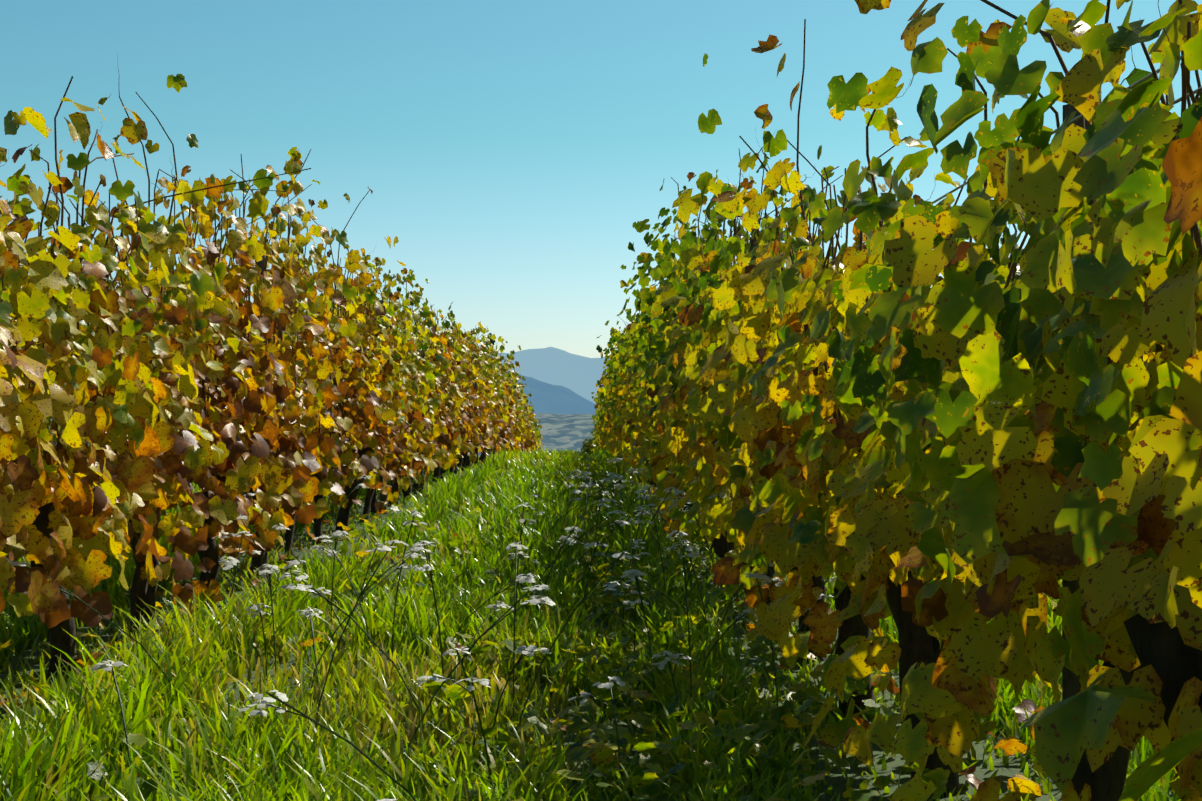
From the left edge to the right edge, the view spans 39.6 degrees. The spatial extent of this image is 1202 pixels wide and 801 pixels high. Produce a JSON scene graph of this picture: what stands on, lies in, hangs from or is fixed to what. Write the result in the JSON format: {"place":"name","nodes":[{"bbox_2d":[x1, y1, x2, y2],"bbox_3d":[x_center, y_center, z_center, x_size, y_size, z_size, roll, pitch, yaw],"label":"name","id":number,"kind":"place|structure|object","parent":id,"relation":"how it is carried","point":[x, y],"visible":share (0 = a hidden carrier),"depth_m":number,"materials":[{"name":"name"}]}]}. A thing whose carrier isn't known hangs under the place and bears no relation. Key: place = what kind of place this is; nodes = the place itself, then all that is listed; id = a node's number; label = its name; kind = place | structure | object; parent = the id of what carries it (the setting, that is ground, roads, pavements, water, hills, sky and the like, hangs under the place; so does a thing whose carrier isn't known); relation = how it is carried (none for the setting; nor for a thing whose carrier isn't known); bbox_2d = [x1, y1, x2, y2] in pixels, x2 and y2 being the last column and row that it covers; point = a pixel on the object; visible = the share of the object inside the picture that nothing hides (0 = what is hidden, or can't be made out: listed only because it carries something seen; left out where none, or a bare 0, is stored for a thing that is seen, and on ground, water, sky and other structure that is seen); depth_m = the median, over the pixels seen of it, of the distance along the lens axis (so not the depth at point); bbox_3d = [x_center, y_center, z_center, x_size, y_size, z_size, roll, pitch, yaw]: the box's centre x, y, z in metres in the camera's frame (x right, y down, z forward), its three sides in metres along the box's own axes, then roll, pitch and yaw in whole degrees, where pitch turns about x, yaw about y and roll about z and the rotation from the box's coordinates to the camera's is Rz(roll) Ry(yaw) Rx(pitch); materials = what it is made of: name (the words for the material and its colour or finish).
{"place":"outdoors","nodes":[
{"label":"outdoors","id":0,"kind":"place"},
{"bbox_2d":[49,413,596,456],"bbox_3d":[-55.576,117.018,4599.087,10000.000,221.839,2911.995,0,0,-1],"label":"valley floor","id":1,"kind":"structure","parent":0,"point":[571,432],"depth_m":4012.80,"materials":[{"name":"grey"}]},
{"bbox_2d":[352,343,597,413],"bbox_3d":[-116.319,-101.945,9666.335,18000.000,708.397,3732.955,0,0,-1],"label":"hill","id":2,"kind":"structure","parent":0,"point":[550,398],"depth_m":8972.04,"materials":[{"name":"blue"}]},
{"bbox_2d":[489,347,609,403],"bbox_3d":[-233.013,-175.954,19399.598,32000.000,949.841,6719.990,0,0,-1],"label":"mountain","id":3,"kind":"structure","parent":0,"point":[579,375],"depth_m":18305.67,"materials":[{"name":"blue"}]},
{"bbox_2d":[0,466,1172,800],"bbox_3d":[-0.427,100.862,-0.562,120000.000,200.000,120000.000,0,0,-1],"label":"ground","id":4,"kind":"structure","parent":0,"point":[836,780],"depth_m":4.85,"materials":[{"name":"brown soil"}]},
{"bbox_2d":[13,461,837,800],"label":"flower stems","id":5,"kind":"object","parent":4,"relation":"on","point":[359,601],"visible":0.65,"depth_m":4.75,"materials":[{"name":"green plant"}]},
{"bbox_2d":[6,457,836,800],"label":"flower heads","id":6,"kind":"object","parent":5,"relation":"on","point":[528,651],"visible":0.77,"depth_m":4.81,"materials":[{"name":"white plant"}]},
{"bbox_2d":[0,454,949,800],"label":"weed leaves","id":7,"kind":"object","parent":4,"relation":"on","point":[646,766],"visible":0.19,"depth_m":4.26,"materials":[{"name":"green plant"}]},
{"bbox_2d":[90,104,1098,699],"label":"trellis posts","id":8,"kind":"object","parent":4,"relation":"on","point":[1070,684],"visible":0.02,"depth_m":2.72,"materials":[{"name":"brown wood"}]},
{"bbox_2d":[13,54,1201,475],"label":"trellis wires","id":9,"kind":"object","parent":8,"relation":"attached to","point":[1145,78],"depth_m":2.60,"materials":[{"name":"grey metal"}]},
{"bbox_2d":[0,0,1201,800],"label":"vine","id":10,"kind":"object","parent":4,"relation":"on","point":[1006,500],"depth_m":3.76,"materials":[{"name":"yellow plant"}]},
{"bbox_2d":[0,0,1201,556],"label":"vine shoots","id":11,"kind":"object","parent":10,"relation":"attached to","point":[1194,230],"visible":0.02,"depth_m":5.42,"materials":[{"name":"plant"}]},
{"bbox_2d":[0,446,1180,800],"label":"lane grass","id":12,"kind":"structure","parent":0,"point":[258,756],"depth_m":4.83,"materials":[{"name":"green plant"}]},
{"bbox_2d":[0,0,1201,357],"label":"sky","id":13,"kind":"structure","parent":0,"point":[512,151],"materials":[{"name":"blue"}]}
]}

